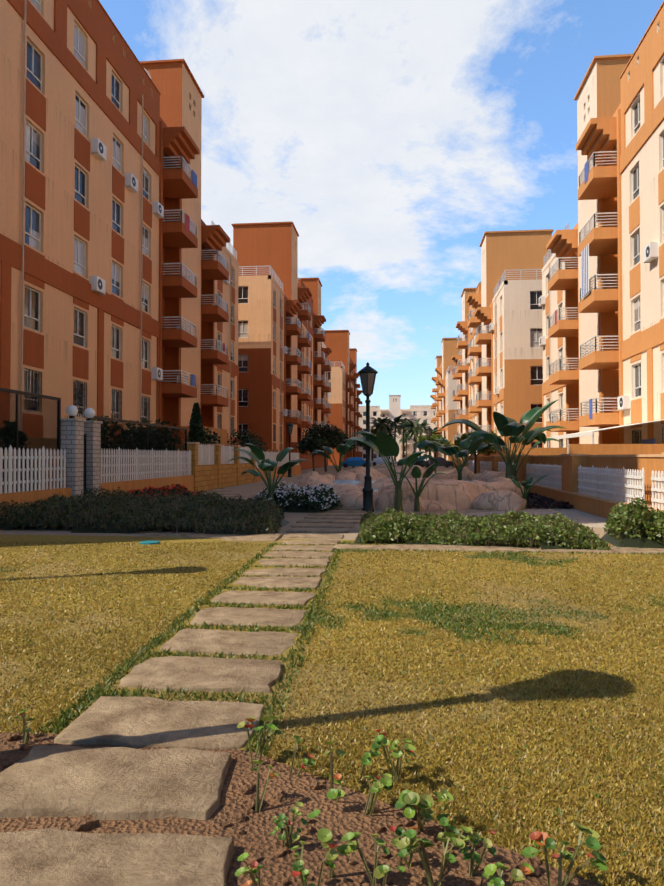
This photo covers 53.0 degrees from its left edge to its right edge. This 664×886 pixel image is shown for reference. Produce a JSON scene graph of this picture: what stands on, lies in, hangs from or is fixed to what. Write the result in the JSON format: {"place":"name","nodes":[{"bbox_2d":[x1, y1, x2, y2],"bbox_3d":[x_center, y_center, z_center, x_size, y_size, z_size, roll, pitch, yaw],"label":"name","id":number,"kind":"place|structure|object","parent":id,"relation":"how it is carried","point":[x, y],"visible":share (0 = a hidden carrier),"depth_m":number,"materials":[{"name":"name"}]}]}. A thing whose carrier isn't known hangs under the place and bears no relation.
{"place":"outdoors","nodes":[
{"label":"outdoors","id":0,"kind":"place"},
{"bbox_2d":[0,461,615,546],"bbox_3d":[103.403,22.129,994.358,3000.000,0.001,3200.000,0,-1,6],"label":"ground","id":1,"kind":"structure","parent":0,"point":[253,489],"depth_m":16.46,"materials":[{"name":"grey concrete"}]},
{"bbox_2d":[0,0,238,445],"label":"building","id":2,"kind":"structure","parent":1,"relation":"on","point":[119,264],"depth_m":30.69,"materials":[{"name":"orange paint"}]},
{"bbox_2d":[0,402,267,489],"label":"garden shrubs","id":3,"kind":"object","parent":1,"relation":"on","point":[197,432],"visible":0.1,"depth_m":27.09,"materials":[{"name":"green plant"}]},
{"bbox_2d":[0,486,289,534],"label":"hedge","id":4,"kind":"object","parent":1,"relation":"on","point":[209,513],"visible":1,"depth_m":13.58,"materials":[{"name":"green plant"}]},
{"bbox_2d":[0,387,300,514],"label":"fence","id":5,"kind":"object","parent":1,"relation":"on","point":[71,460],"visible":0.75,"depth_m":18.70,"materials":[{"name":"white paint"}]},
{"bbox_2d":[124,483,203,499],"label":"red flowers","id":6,"kind":"object","parent":1,"relation":"on","point":[184,492],"visible":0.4,"depth_m":21.18,"materials":[{"name":"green plant"}]},
{"bbox_2d":[232,221,331,469],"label":"building","id":7,"kind":"structure","parent":1,"relation":"on","point":[284,363],"depth_m":67.90,"materials":[{"name":"orange paint"}]},
{"bbox_2d":[286,422,293,476],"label":"lamp post","id":8,"kind":"object","parent":1,"relation":"on","point":[289,427],"visible":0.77,"depth_m":48.47,"materials":[{"name":"grey metal"}]},
{"bbox_2d":[253,480,342,512],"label":"white flowers","id":9,"kind":"object","parent":1,"relation":"on","point":[304,499],"visible":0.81,"depth_m":18.02,"materials":[{"name":"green plant"}]},
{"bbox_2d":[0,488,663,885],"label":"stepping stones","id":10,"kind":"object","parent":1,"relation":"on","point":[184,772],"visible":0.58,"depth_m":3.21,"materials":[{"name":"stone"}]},
{"bbox_2d":[321,330,362,464],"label":"building","id":11,"kind":"structure","parent":1,"relation":"on","point":[344,401],"depth_m":125.99,"materials":[{"name":"orange paint"}]},
{"bbox_2d":[341,457,370,467],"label":"blue car","id":12,"kind":"object","parent":1,"relation":"on","point":[354,461],"visible":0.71,"depth_m":91.27,"materials":[{"name":"blue paint"}]},
{"bbox_2d":[358,362,377,511],"bbox_3d":[0.970,-0.172,18.011,0.550,4.040,0.550,0,-1,6],"label":"lamp post","id":13,"kind":"object","parent":1,"relation":"on","point":[367,373],"visible":1,"depth_m":17.92,"materials":[{"name":"grey metal"}]},
{"bbox_2d":[370,457,394,465],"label":"white car","id":14,"kind":"object","parent":1,"relation":"on","point":[378,460],"visible":0.77,"depth_m":109.86,"materials":[{"name":"white paint"}]},
{"bbox_2d":[359,395,434,460],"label":"building","id":15,"kind":"structure","parent":1,"relation":"on","point":[414,412],"depth_m":238.97,"materials":[{"name":"paint"}]},
{"bbox_2d":[228,399,566,512],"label":"banana plants","id":16,"kind":"object","parent":1,"relation":"on","point":[385,445],"visible":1,"depth_m":22.41,"materials":[{"name":"green plant"}]},
{"bbox_2d":[296,415,500,473],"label":"trees","id":17,"kind":"object","parent":1,"relation":"on","point":[314,439],"depth_m":66.46,"materials":[{"name":"green plant"}]},
{"bbox_2d":[295,465,527,510],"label":"boulders","id":18,"kind":"object","parent":1,"relation":"on","point":[489,490],"visible":0.62,"depth_m":19.22,"materials":[{"name":"beige stone"}]},
{"bbox_2d":[332,478,472,490],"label":"fountain pool","id":19,"kind":"structure","parent":18,"relation":"in","point":[353,482],"depth_m":28.47,"materials":[{"name":"blue liquid"}]},
{"bbox_2d":[397,458,425,466],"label":"dark car","id":20,"kind":"object","parent":1,"relation":"on","point":[416,463],"visible":0.21,"depth_m":91.37,"materials":[{"name":"grey paint"}]},
{"bbox_2d":[426,426,432,466],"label":"lamp post","id":21,"kind":"object","parent":1,"relation":"on","point":[429,430],"visible":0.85,"depth_m":55.34,"materials":[{"name":"grey metal"}]},
{"bbox_2d":[422,457,452,467],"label":"dark car","id":22,"kind":"object","parent":1,"relation":"on","point":[444,462],"visible":0.67,"depth_m":90.54,"materials":[{"name":"grey paint"}]},
{"bbox_2d":[430,337,461,460],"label":"building","id":23,"kind":"structure","parent":1,"relation":"on","point":[444,405],"depth_m":121.30,"materials":[{"name":"beige paint"}]},
{"bbox_2d":[354,506,609,549],"bbox_3d":[2.539,1.490,12.257,4.172,0.612,3.542,0,-1,6],"label":"hedge","id":24,"kind":"object","parent":1,"relation":"on","point":[547,531],"visible":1,"depth_m":11.20,"materials":[{"name":"green plant"}]},
{"bbox_2d":[451,229,553,467],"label":"building","id":25,"kind":"structure","parent":1,"relation":"on","point":[498,360],"depth_m":61.02,"materials":[{"name":"beige paint"}]},
{"bbox_2d":[440,509,607,527],"bbox_3d":[4.389,1.808,16.364,4.300,0.001,4.800,0,-1,6],"label":"paved area","id":26,"kind":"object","parent":1,"relation":"on","point":[585,519],"visible":0.33,"depth_m":16.96,"materials":[{"name":"grey concrete"}]},
{"bbox_2d":[521,492,573,508],"bbox_3d":[6.608,1.800,22.619,1.296,0.374,7.614,0,-1,6],"label":"purple ground cover","id":27,"kind":"object","parent":1,"relation":"on","point":[536,500],"visible":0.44,"depth_m":19.42,"materials":[{"name":"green plant"}]},
{"bbox_2d":[455,444,663,517],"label":"garden wall","id":28,"kind":"structure","parent":1,"relation":"on","point":[600,480],"depth_m":18.92,"materials":[{"name":"orange paint"}]},
{"bbox_2d":[539,1,663,447],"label":"building","id":29,"kind":"structure","parent":1,"relation":"on","point":[601,342],"depth_m":32.90,"materials":[{"name":"orange paint"}]},
{"bbox_2d":[547,243,663,453],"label":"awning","id":30,"kind":"object","parent":1,"relation":"on","point":[585,271],"visible":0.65,"depth_m":32.27,"materials":[{"name":"white fabric"}]},
{"bbox_2d":[601,495,663,547],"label":"bush","id":31,"kind":"object","parent":1,"relation":"on","point":[639,527],"visible":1,"depth_m":10.92,"materials":[{"name":"green plant"}]},
{"bbox_2d":[0,534,663,885],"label":"lawn","id":32,"kind":"structure","parent":0,"point":[36,539],"depth_m":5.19,"materials":[{"name":"green plant"}]},
{"bbox_2d":[140,540,159,544],"bbox_3d":[-3.086,1.687,11.299,0.340,0.036,0.331,0,-1,6],"label":"valve box lid","id":33,"kind":"object","parent":32,"relation":"on","point":[150,542],"visible":0.92,"depth_m":11.20,"materials":[{"name":"teal plastic"}]},
{"bbox_2d":[0,732,602,885],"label":"flower bed soil","id":34,"kind":"structure","parent":32,"relation":"on","point":[340,815],"depth_m":2.63,"materials":[{"name":"brown soil"}]},
{"bbox_2d":[3,709,607,885],"bbox_3d":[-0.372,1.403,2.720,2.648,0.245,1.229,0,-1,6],"label":"flower bed plants","id":35,"kind":"object","parent":34,"relation":"on","point":[407,842],"visible":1,"depth_m":2.31,"materials":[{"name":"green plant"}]},
{"bbox_2d":[99,0,663,408],"label":"sky","id":36,"kind":"structure","parent":0,"point":[391,135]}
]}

